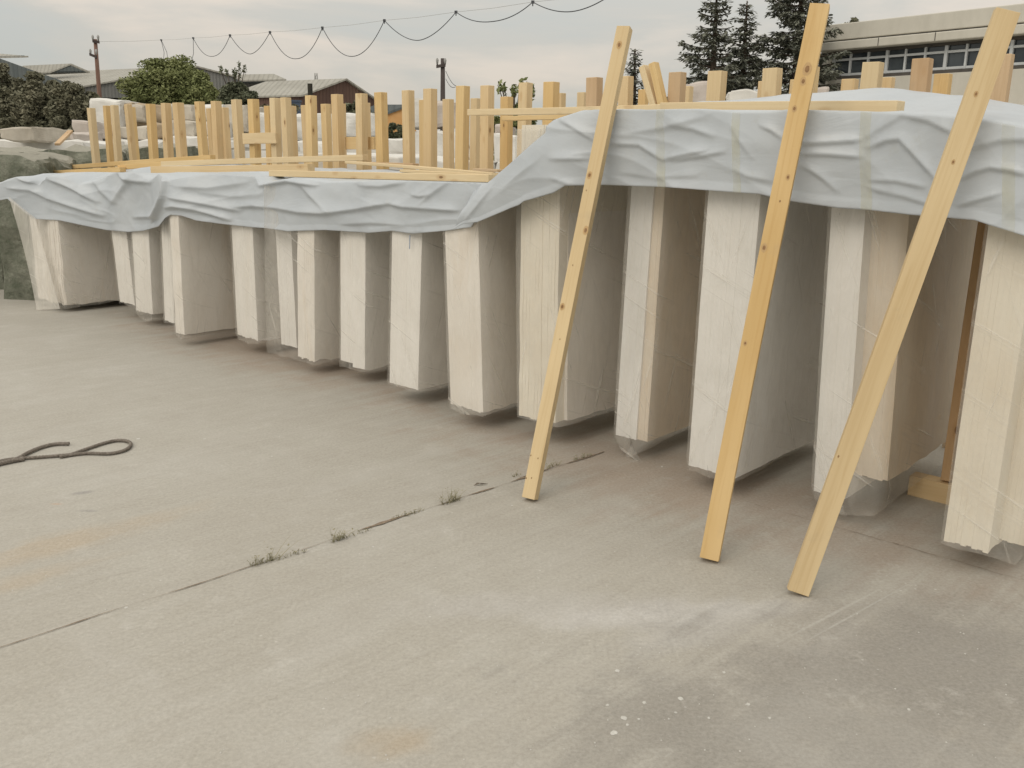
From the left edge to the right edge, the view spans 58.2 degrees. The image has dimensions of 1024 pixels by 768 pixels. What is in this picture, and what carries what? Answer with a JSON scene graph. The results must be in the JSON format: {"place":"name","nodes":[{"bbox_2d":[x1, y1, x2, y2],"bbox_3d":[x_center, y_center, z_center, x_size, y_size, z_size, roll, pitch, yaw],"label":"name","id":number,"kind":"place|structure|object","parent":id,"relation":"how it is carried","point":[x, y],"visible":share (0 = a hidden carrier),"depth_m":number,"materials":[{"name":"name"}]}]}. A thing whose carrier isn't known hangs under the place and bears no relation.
{"place":"outdoors","nodes":[
{"label":"outdoors","id":0,"kind":"place"},
{"bbox_2d":[0,139,124,149],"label":"marble block","id":1,"kind":"object","parent":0,"point":[11,144],"depth_m":17.00,"materials":[{"name":"white stone"}]},
{"bbox_2d":[0,127,70,142],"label":"marble block","id":2,"kind":"object","parent":1,"relation":"on","point":[34,134],"depth_m":16.49,"materials":[{"name":"stone"}]},
{"bbox_2d":[0,290,1023,767],"bbox_3d":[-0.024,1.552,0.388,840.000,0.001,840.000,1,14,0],"label":"ground","id":3,"kind":"structure","parent":0,"point":[444,650],"depth_m":3.48,"materials":[{"name":"concrete"}]},
{"bbox_2d":[0,62,25,138],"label":"broadleaf tree","id":4,"kind":"object","parent":3,"relation":"on","point":[9,85],"visible":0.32,"depth_m":33.87,"materials":[{"name":"green plant"}]},
{"bbox_2d":[0,59,61,84],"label":"shed","id":5,"kind":"structure","parent":3,"relation":"on","point":[15,70],"depth_m":73.60,"materials":[{"name":"grey metal"}]},
{"bbox_2d":[10,70,60,126],"bbox_3d":[-16.642,-8.988,32.833,2.329,4.221,2.122,1,14,0],"label":"broadleaf tree","id":6,"kind":"object","parent":3,"relation":"on","point":[33,97],"visible":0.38,"depth_m":32.04,"materials":[{"name":"green plant"}]},
{"bbox_2d":[0,151,76,300],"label":"quarry block","id":7,"kind":"object","parent":3,"relation":"on","point":[15,253],"depth_m":9.73,"materials":[{"name":"stone"}]},
{"bbox_2d":[9,197,119,309],"bbox_3d":[-4.129,-1.532,9.793,0.733,1.284,2.140,13,19,40],"label":"slab bundle","id":8,"kind":"object","parent":3,"relation":"on","point":[72,264],"visible":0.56,"depth_m":9.20,"materials":[{"name":"beige stone"}]},
{"bbox_2d":[0,164,487,233],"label":"tarpaulin","id":9,"kind":"object","parent":8,"relation":"on","point":[137,199],"visible":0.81,"depth_m":7.10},
{"bbox_2d":[72,155,215,168],"bbox_3d":[-4.282,-2.390,9.988,3.032,0.050,0.070,5,14,31],"label":"plank","id":10,"kind":"object","parent":9,"relation":"on","point":[102,164],"visible":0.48,"depth_m":9.75,"materials":[{"name":"brown wood"}]},
{"bbox_2d":[117,159,207,169],"bbox_3d":[-3.454,-2.167,9.085,1.018,0.047,0.070,1,13,18],"label":"plank","id":11,"kind":"object","parent":9,"relation":"on","point":[134,166],"visible":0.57,"depth_m":9.12,"materials":[{"name":"brown wood"}]},
{"bbox_2d":[161,155,367,165],"bbox_3d":[-2.350,-2.065,8.513,2.457,0.054,0.081,6,15,27],"label":"plank","id":12,"kind":"object","parent":11,"relation":"on","point":[272,160],"visible":0.88,"depth_m":8.40,"materials":[{"name":"yellow wood"}]},
{"bbox_2d":[150,164,314,172],"bbox_3d":[-2.453,-1.862,7.965,1.832,0.068,0.090,6,15,28],"label":"plank","id":13,"kind":"object","parent":9,"relation":"on","point":[234,168],"visible":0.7,"depth_m":7.88,"materials":[{"name":"brown wood"}]},
{"bbox_2d":[269,170,495,181],"bbox_3d":[-0.974,-1.429,6.306,2.313,0.046,0.080,12,18,41],"label":"plank","id":14,"kind":"object","parent":9,"relation":"on","point":[407,176],"visible":0.88,"depth_m":6.13,"materials":[{"name":"yellow wood"}]},
{"bbox_2d":[345,161,497,174],"bbox_3d":[-0.753,-1.668,7.090,0.080,0.027,2.083,-10,19,-37],"label":"plank","id":15,"kind":"object","parent":9,"relation":"on","point":[411,167],"visible":0.77,"depth_m":7.00,"materials":[{"name":"brown wood"}]},
{"bbox_2d":[0,439,132,465],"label":"rope","id":16,"kind":"object","parent":3,"relation":"on","point":[20,458],"visible":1,"depth_m":4.92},
{"bbox_2d":[42,80,100,131],"bbox_3d":[-15.060,-8.525,31.909,2.043,3.821,1.797,-6,16,-25],"label":"broadleaf tree","id":17,"kind":"object","parent":3,"relation":"on","point":[66,106],"visible":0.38,"depth_m":31.24,"materials":[{"name":"green plant"}]},
{"bbox_2d":[48,144,127,168],"bbox_3d":[-6.367,-2.954,14.606,1.391,1.649,1.375,1,14,0],"label":"quarry block","id":18,"kind":"object","parent":3,"relation":"on","point":[80,154],"depth_m":13.83,"materials":[{"name":"stone"}]},
{"bbox_2d":[87,108,100,167],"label":"timber post","id":19,"kind":"object","parent":3,"relation":"on","point":[93,134],"visible":0.31,"depth_m":11.64,"materials":[{"name":"brown wood"}]},
{"bbox_2d":[89,35,101,97],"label":"utility pole","id":20,"kind":"object","parent":3,"relation":"on","point":[97,69],"visible":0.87,"depth_m":43.61,"materials":[{"name":"brown wood"}]},
{"bbox_2d":[100,0,602,58],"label":"festoon cable","id":21,"kind":"object","parent":20,"relation":"hanging from","point":[532,2],"visible":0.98,"depth_m":35.68,"materials":[{"name":"black rubber"}]},
{"bbox_2d":[103,105,114,167],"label":"timber post","id":22,"kind":"object","parent":3,"relation":"on","point":[108,133],"visible":0.34,"depth_m":11.37,"materials":[{"name":"brown wood"}]},
{"bbox_2d":[110,105,122,166],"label":"timber post","id":23,"kind":"object","parent":3,"relation":"on","point":[116,132],"visible":0.34,"depth_m":11.18,"materials":[{"name":"brown wood"}]},
{"bbox_2d":[112,231,135,304],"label":"slab bundle","id":24,"kind":"object","parent":3,"relation":"on","point":[123,248],"visible":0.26,"depth_m":8.75,"materials":[{"name":"stone"}]},
{"bbox_2d":[124,104,136,159],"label":"timber post","id":25,"kind":"object","parent":3,"relation":"on","point":[130,131],"visible":0.35,"depth_m":10.96,"materials":[{"name":"brown wood"}]},
{"bbox_2d":[103,138,162,146],"bbox_3d":[-8.777,-4.910,21.901,1.923,1.831,1.664,1,14,0],"label":"marble block","id":26,"kind":"object","parent":3,"relation":"on","point":[142,142],"depth_m":20.96,"materials":[{"name":"white stone"}]},
{"bbox_3d":[-9.339,-5.917,21.799,0.839,0.383,1.131,1,14,0],"label":"marble block","id":27,"kind":"object","parent":26,"relation":"on","visible":0},
{"bbox_2d":[89,98,137,126],"bbox_3d":[-9.700,-6.643,22.642,0.777,0.719,1.222,3,14,7],"label":"marble block","id":28,"kind":"object","parent":27,"relation":"on","point":[97,104],"depth_m":22.11,"materials":[{"name":"white stone"}]},
{"bbox_2d":[132,224,164,313],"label":"slab bundle","id":29,"kind":"object","parent":3,"relation":"on","point":[148,264],"visible":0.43,"depth_m":8.39,"materials":[{"name":"stone"}]},
{"bbox_2d":[145,104,158,158],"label":"timber post","id":30,"kind":"object","parent":3,"relation":"on","point":[152,131],"visible":0.36,"depth_m":10.60,"materials":[{"name":"brown wood"}]},
{"bbox_2d":[47,66,259,99],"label":"shed","id":31,"kind":"structure","parent":3,"relation":"on","point":[108,80],"depth_m":90.09,"materials":[{"name":"grey metal"}]},
{"bbox_2d":[22,63,89,74],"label":"roof monitor","id":32,"kind":"object","parent":31,"relation":"on","point":[50,69],"visible":0.65,"depth_m":93.11,"materials":[{"name":"grey metal"}]},
{"bbox_2d":[235,74,285,83],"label":"roof monitor","id":33,"kind":"object","parent":31,"relation":"on","point":[254,78],"visible":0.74,"depth_m":89.56,"materials":[{"name":"grey metal"}]},
{"bbox_2d":[125,143,208,160],"bbox_3d":[-5.212,-2.901,14.406,0.952,1.680,1.441,2,14,6],"label":"quarry block","id":34,"kind":"object","parent":3,"relation":"on","point":[144,151],"depth_m":13.62,"materials":[{"name":"stone"}]},
{"bbox_2d":[161,103,173,157],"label":"timber post","id":35,"kind":"object","parent":3,"relation":"on","point":[167,131],"visible":0.38,"depth_m":10.38,"materials":[{"name":"brown wood"}]},
{"bbox_2d":[161,215,174,322],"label":"slab bundle","id":36,"kind":"object","parent":3,"relation":"on","point":[169,305],"visible":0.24,"depth_m":7.91,"materials":[{"name":"stone"}]},
{"bbox_2d":[115,54,225,104],"bbox_3d":[-14.116,-11.013,38.543,4.339,5.455,3.540,1,14,0],"label":"broadleaf tree","id":37,"kind":"object","parent":3,"relation":"on","point":[174,79],"visible":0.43,"depth_m":37.27,"materials":[{"name":"green plant"}]},
{"bbox_2d":[172,103,187,156],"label":"timber post","id":38,"kind":"object","parent":3,"relation":"on","point":[179,129],"visible":0.39,"depth_m":10.22,"materials":[{"name":"brown wood"}]},
{"bbox_2d":[194,101,208,155],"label":"timber post","id":39,"kind":"object","parent":3,"relation":"on","point":[201,126],"visible":0.35,"depth_m":9.91,"materials":[{"name":"brown wood"}]},
{"bbox_2d":[170,215,236,334],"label":"slab bundle","id":40,"kind":"object","parent":3,"relation":"on","point":[203,280],"visible":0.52,"depth_m":7.65,"materials":[{"name":"beige stone"}]},
{"bbox_2d":[211,101,223,158],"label":"timber post","id":41,"kind":"object","parent":3,"relation":"on","point":[217,129],"visible":0.36,"depth_m":9.70,"materials":[{"name":"brown wood"}]},
{"bbox_2d":[222,107,231,158],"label":"timber post","id":42,"kind":"object","parent":3,"relation":"on","point":[226,135],"visible":0.25,"depth_m":11.38,"materials":[{"name":"brown wood"}]},
{"bbox_2d":[231,99,244,158],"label":"timber post","id":43,"kind":"object","parent":3,"relation":"on","point":[237,124],"visible":0.36,"depth_m":9.45,"materials":[{"name":"brown wood"}]},
{"bbox_2d":[217,61,259,104],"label":"broadleaf tree","id":44,"kind":"object","parent":3,"relation":"on","point":[229,91],"visible":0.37,"depth_m":43.65,"materials":[{"name":"green plant"}]},
{"bbox_2d":[247,99,261,164],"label":"timber post","id":45,"kind":"object","parent":3,"relation":"on","point":[254,121],"visible":0.37,"depth_m":9.21,"materials":[{"name":"brown wood"}]},
{"bbox_2d":[242,132,277,143],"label":"plank","id":46,"kind":"object","parent":45,"relation":"attached to","point":[261,138],"visible":1,"depth_m":9.11,"materials":[{"name":"brown wood"}]},
{"bbox_2d":[232,225,280,340],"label":"slab bundle","id":47,"kind":"object","parent":3,"relation":"on","point":[256,278],"visible":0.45,"depth_m":7.29,"materials":[{"name":"stone"}]},
{"bbox_2d":[269,98,282,164],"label":"timber post","id":48,"kind":"object","parent":3,"relation":"on","point":[275,120],"visible":0.3,"depth_m":9.00,"materials":[{"name":"brown wood"}]},
{"bbox_2d":[280,97,293,163],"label":"timber post","id":49,"kind":"object","parent":3,"relation":"on","point":[286,126],"visible":0.37,"depth_m":8.87,"materials":[{"name":"brown wood"}]},
{"bbox_2d":[1,451,604,646],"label":"expansion joint","id":50,"kind":"object","parent":3,"relation":"on","point":[391,519],"visible":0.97,"depth_m":4.05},
{"bbox_2d":[272,180,340,361],"bbox_3d":[-1.204,-0.930,7.195,0.695,1.322,1.296,13,19,40],"label":"slab bundle","id":51,"kind":"object","parent":3,"relation":"on","point":[309,278],"visible":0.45,"depth_m":6.72,"materials":[{"name":"beige stone"}]},
{"bbox_2d":[249,78,373,112],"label":"shed","id":52,"kind":"structure","parent":3,"relation":"on","point":[325,89],"depth_m":79.24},
{"bbox_2d":[305,95,317,167],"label":"timber post","id":53,"kind":"object","parent":3,"relation":"on","point":[311,125],"visible":0.32,"depth_m":8.61,"materials":[{"name":"brown wood"}]},
{"bbox_2d":[321,104,332,167],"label":"timber post","id":54,"kind":"object","parent":3,"relation":"on","point":[326,126],"visible":0.38,"depth_m":10.05,"materials":[{"name":"brown wood"}]},
{"bbox_2d":[248,152,418,169],"bbox_3d":[-2.188,-2.223,12.080,2.228,1.584,1.500,1,14,0],"label":"wrapped pack","id":55,"kind":"object","parent":3,"relation":"on","point":[395,158],"visible":0.12,"depth_m":11.20,"materials":[{"name":"white plastic"}]},
{"bbox_2d":[331,94,344,167],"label":"timber post","id":56,"kind":"object","parent":3,"relation":"on","point":[337,113],"visible":0.38,"depth_m":8.38,"materials":[{"name":"brown wood"}]},
{"bbox_2d":[346,113,374,136],"bbox_3d":[-3.816,-6.647,23.661,1.114,0.618,1.154,1,14,0],"label":"marble block","id":57,"kind":"object","parent":3,"relation":"on","point":[350,124],"depth_m":23.13,"materials":[{"name":"white stone"}]},
{"bbox_2d":[355,93,368,169],"bbox_3d":[-1.356,-1.546,8.373,0.091,2.096,0.070,14,18,40],"label":"timber post","id":58,"kind":"object","parent":3,"relation":"on","point":[361,103],"visible":0.38,"depth_m":8.16,"materials":[{"name":"brown wood"}]},
{"bbox_2d":[340,231,391,369],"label":"slab bundle","id":59,"kind":"object","parent":3,"relation":"on","point":[365,266],"visible":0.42,"depth_m":6.41,"materials":[{"name":"stone"}]},
{"bbox_2d":[374,92,388,168],"bbox_3d":[-1.144,-1.506,8.220,0.096,2.100,0.073,12,18,41],"label":"timber post","id":60,"kind":"object","parent":3,"relation":"on","point":[381,125],"visible":0.38,"depth_m":8.01,"materials":[{"name":"brown wood"}]},
{"bbox_2d":[402,90,415,169],"bbox_3d":[-0.878,-1.441,7.967,0.093,2.103,0.068,13,19,40],"label":"timber post","id":61,"kind":"object","parent":3,"relation":"on","point":[408,118],"visible":0.39,"depth_m":7.75,"materials":[{"name":"brown wood"}]},
{"bbox_2d":[390,231,449,389],"bbox_3d":[-0.292,-0.684,6.237,0.363,1.302,1.201,13,19,40],"label":"slab bundle","id":62,"kind":"object","parent":3,"relation":"on","point":[419,347],"visible":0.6,"depth_m":5.86,"materials":[{"name":"stone"}]},
{"bbox_2d":[423,88,436,170],"bbox_3d":[-0.691,-1.393,7.781,0.095,2.106,0.073,14,19,40],"label":"timber post","id":63,"kind":"object","parent":3,"relation":"on","point":[429,127],"visible":0.34,"depth_m":7.57,"materials":[{"name":"yellow wood"}]},
{"bbox_2d":[442,99,453,168],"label":"timber post","id":64,"kind":"object","parent":3,"relation":"on","point":[448,133],"visible":0.38,"depth_m":8.82,"materials":[{"name":"brown wood"}]},
{"bbox_2d":[455,86,469,169],"bbox_3d":[-0.416,-1.328,7.523,0.091,2.114,0.071,14,19,40],"label":"timber post","id":65,"kind":"object","parent":3,"relation":"on","point":[462,130],"visible":0.39,"depth_m":7.32,"materials":[{"name":"yellow wood"}]},
{"bbox_2d":[469,98,479,170],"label":"timber post","id":66,"kind":"object","parent":3,"relation":"on","point":[474,157],"visible":0.32,"depth_m":8.58,"materials":[{"name":"brown wood"}]},
{"bbox_2d":[445,203,521,414],"bbox_3d":[0.105,-0.571,5.773,0.355,1.349,1.183,13,19,40],"label":"slab bundle","id":67,"kind":"object","parent":3,"relation":"on","point":[483,263],"visible":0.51,"depth_m":5.39,"materials":[{"name":"beige stone"}]},
{"bbox_2d":[480,85,493,171],"bbox_3d":[-0.208,-1.286,7.377,0.089,2.109,0.070,14,19,40],"label":"timber post","id":68,"kind":"object","parent":3,"relation":"on","point":[486,132],"visible":0.3,"depth_m":7.17,"materials":[{"name":"yellow wood"}]},
{"bbox_2d":[500,96,512,168],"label":"timber post","id":69,"kind":"object","parent":3,"relation":"on","point":[506,137],"visible":0.31,"depth_m":8.34,"materials":[{"name":"brown wood"}]},
{"bbox_2d":[494,77,537,160],"bbox_3d":[-0.004,-7.633,29.039,1.673,3.937,1.489,1,14,0],"label":"broadleaf tree","id":70,"kind":"object","parent":3,"relation":"on","point":[514,90],"visible":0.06,"depth_m":28.63,"materials":[{"name":"green plant"}]},
{"bbox_2d":[517,82,532,156],"bbox_3d":[0.075,-1.223,7.127,0.090,2.117,0.068,13,18,40],"label":"timber post","id":71,"kind":"object","parent":3,"relation":"on","point":[525,92],"visible":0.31,"depth_m":6.89,"materials":[{"name":"brown wood"}]},
{"bbox_2d":[542,82,559,124],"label":"timber post","id":72,"kind":"object","parent":3,"relation":"on","point":[551,90],"visible":0.22,"depth_m":6.68,"materials":[{"name":"brown wood"}]},
{"bbox_2d":[515,125,631,422],"bbox_3d":[0.554,-0.683,5.448,0.365,1.637,1.254,13,19,40],"label":"slab bundle","id":73,"kind":"object","parent":3,"relation":"on","point":[590,380],"visible":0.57,"depth_m":5.12,"materials":[{"name":"beige stone"}]},
{"bbox_2d":[522,26,632,499],"bbox_3d":[0.312,-0.585,4.402,0.070,2.304,0.052,11,-1,24],"label":"leaning board","id":74,"kind":"object","parent":3,"relation":"on","point":[575,269],"visible":1,"depth_m":4.38,"materials":[{"name":"yellow wood"}]},
{"bbox_2d":[586,77,602,106],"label":"timber post","id":75,"kind":"object","parent":3,"relation":"on","point":[594,90],"visible":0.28,"depth_m":6.46,"materials":[{"name":"brown wood"}]},
{"bbox_2d":[618,76,633,105],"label":"timber post","id":76,"kind":"object","parent":3,"relation":"on","point":[626,94],"visible":0.23,"depth_m":6.24,"materials":[{"name":"brown wood"}]},
{"bbox_2d":[617,48,643,105],"bbox_3d":[4.218,-9.162,32.707,1.928,5.242,1.987,-9,17,-35],"label":"conifer","id":77,"kind":"object","parent":3,"relation":"on","point":[633,70],"visible":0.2,"depth_m":32.24,"materials":[{"name":"green plant"}]},
{"bbox_2d":[616,186,708,458],"bbox_3d":[1.047,-0.550,5.181,0.250,1.793,1.178,13,18,40],"label":"slab bundle","id":78,"kind":"object","parent":3,"relation":"on","point":[665,253],"visible":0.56,"depth_m":4.84,"materials":[{"name":"beige stone"}]},
{"bbox_2d":[454,88,1023,235],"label":"tarpaulin","id":79,"kind":"object","parent":78,"relation":"on","point":[887,161],"visible":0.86,"depth_m":3.89,"materials":[{"name":"grey"}]},
{"bbox_2d":[467,104,659,115],"bbox_3d":[0.330,-1.666,5.607,0.071,0.044,1.896,-11,19,-39],"label":"plank","id":80,"kind":"object","parent":79,"relation":"on","point":[533,111],"visible":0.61,"depth_m":5.71,"materials":[{"name":"brown wood"}]},
{"bbox_2d":[660,100,904,111],"bbox_3d":[1.186,-1.271,4.227,0.070,0.052,1.235,-12,20,-41],"label":"plank","id":81,"kind":"object","parent":79,"relation":"on","point":[884,106],"visible":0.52,"depth_m":4.13,"materials":[{"name":"yellow wood"}]},
{"bbox_2d":[667,72,686,101],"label":"timber post","id":82,"kind":"object","parent":3,"relation":"on","point":[676,86],"visible":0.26,"depth_m":6.01,"materials":[{"name":"brown wood"}]},
{"bbox_2d":[667,0,752,100],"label":"conifer","id":83,"kind":"object","parent":3,"relation":"on","point":[715,41],"visible":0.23,"depth_m":28.06,"materials":[{"name":"green plant"}]},
{"bbox_2d":[706,70,726,100],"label":"timber post","id":84,"kind":"object","parent":3,"relation":"on","point":[716,84],"visible":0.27,"depth_m":5.78,"materials":[{"name":"brown wood"}]},
{"bbox_2d":[716,1,771,91],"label":"conifer","id":85,"kind":"object","parent":3,"relation":"on","point":[744,57],"visible":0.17,"depth_m":29.01,"materials":[{"name":"green plant"}]},
{"bbox_2d":[689,191,831,477],"bbox_3d":[1.374,-0.472,4.676,0.300,1.718,1.183,13,19,40],"label":"slab bundle","id":86,"kind":"object","parent":3,"relation":"on","point":[782,416],"visible":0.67,"depth_m":4.41,"materials":[{"name":"stone"}]},
{"bbox_2d":[700,3,829,561],"bbox_3d":[1.020,-0.406,3.727,0.083,2.278,0.048,11,1,19],"label":"leaning board","id":87,"kind":"object","parent":3,"relation":"on","point":[766,266],"visible":1,"depth_m":3.71,"materials":[{"name":"yellow wood"}]},
{"bbox_2d":[761,68,782,96],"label":"timber post","id":88,"kind":"object","parent":3,"relation":"on","point":[771,81],"visible":0.22,"depth_m":5.55,"materials":[{"name":"brown wood"}]},
{"bbox_2d":[746,0,850,93],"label":"conifer","id":89,"kind":"object","parent":3,"relation":"on","point":[795,19],"visible":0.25,"depth_m":29.80,"materials":[{"name":"green plant"}]},
{"bbox_2d":[860,62,883,88],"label":"timber post","id":90,"kind":"object","parent":3,"relation":"on","point":[871,74],"visible":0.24,"depth_m":5.14,"materials":[{"name":"brown wood"}]},
{"bbox_2d":[814,207,977,498],"bbox_3d":[1.899,-0.358,4.403,0.375,1.739,1.269,13,19,41],"label":"slab bundle","id":91,"kind":"object","parent":3,"relation":"on","point":[868,250],"visible":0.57,"depth_m":4.07,"materials":[{"name":"beige stone"}]},
{"bbox_2d":[787,7,1020,596],"bbox_3d":[1.384,-0.243,3.305,0.082,2.172,0.035,18,9,8],"label":"leaning board","id":92,"kind":"object","parent":3,"relation":"on","point":[950,168],"visible":1,"depth_m":3.28,"materials":[{"name":"yellow wood"}]},
{"bbox_2d":[909,58,933,91],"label":"timber post","id":93,"kind":"object","parent":3,"relation":"on","point":[921,75],"visible":0.23,"depth_m":4.99,"materials":[{"name":"brown wood"}]},
{"bbox_2d":[907,471,951,504],"bbox_3d":[2.446,0.601,4.148,1.260,0.104,0.090,13,19,40],"label":"trestle timber","id":94,"kind":"object","parent":3,"relation":"on","point":[929,487],"visible":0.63,"depth_m":4.46,"materials":[{"name":"yellow wood"}]},
{"bbox_2d":[941,221,988,481],"bbox_3d":[2.120,-0.335,4.235,0.049,1.640,0.080,14,19,40],"label":"trestle timber","id":95,"kind":"object","parent":94,"relation":"on","point":[963,359],"visible":0.49,"depth_m":4.25,"materials":[{"name":"brown wood"}]},
{"bbox_2d":[932,73,952,94],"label":"timber post","id":96,"kind":"object","parent":3,"relation":"on","point":[942,83],"visible":0.2,"depth_m":5.80,"materials":[{"name":"brown wood"}]},
{"bbox_2d":[942,54,1014,447],"bbox_3d":[2.531,-0.667,5.017,0.083,2.137,0.065,13,19,40],"label":"timber post","id":97,"kind":"object","parent":3,"relation":"on","point":[1001,90],"visible":0.19,"depth_m":4.75,"materials":[{"name":"brown wood"}]},
{"bbox_2d":[944,225,1023,553],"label":"slab bundle","id":98,"kind":"object","parent":3,"relation":"on","point":[985,514],"visible":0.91,"depth_m":3.50,"materials":[{"name":"yellow stone"}]},
{"bbox_2d":[0,0,1023,152],"label":"sky","id":99,"kind":"structure","parent":0,"point":[539,44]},
{"bbox_2d":[639,65,656,104],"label":"timber post","id":100,"kind":"object","parent":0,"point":[644,70],"visible":0.31,"depth_m":6.05,"materials":[{"name":"brown wood"}]},
{"bbox_2d":[649,62,667,103],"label":"timber post","id":101,"kind":"object","parent":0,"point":[657,81],"visible":0.37,"depth_m":6.00,"materials":[{"name":"brown wood"}]},
{"bbox_2d":[818,3,1023,104],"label":"office building","id":102,"kind":"structure","parent":0,"point":[950,42],"depth_m":28.64,"materials":[{"name":"concrete"}]},
{"bbox_2d":[848,52,867,75],"bbox_3d":[11.581,-10.686,30.726,0.140,0.715,0.655,-10,18,-37],"label":"window","id":103,"kind":"structure","parent":102,"relation":"in","point":[856,62],"depth_m":30.81,"materials":[{"name":"grey glass"}]},
{"bbox_2d":[884,49,904,72],"bbox_3d":[12.386,-10.422,29.721,0.140,0.715,0.655,-10,18,-37],"label":"window","id":104,"kind":"structure","parent":102,"relation":"in","point":[894,59],"depth_m":29.76,"materials":[{"name":"grey glass"}]},
{"bbox_2d":[924,46,944,69],"bbox_3d":[13.191,-10.158,28.717,0.140,0.715,0.655,-10,18,-37],"label":"window","id":105,"kind":"structure","parent":102,"relation":"in","point":[936,53],"depth_m":28.69,"materials":[{"name":"grey glass"}]},
{"bbox_2d":[942,44,965,69],"bbox_3d":[13.593,-10.026,28.215,0.140,0.715,0.655,-10,18,-37],"label":"window","id":106,"kind":"structure","parent":102,"relation":"in","point":[954,55],"depth_m":28.25,"materials":[{"name":"grey glass"}]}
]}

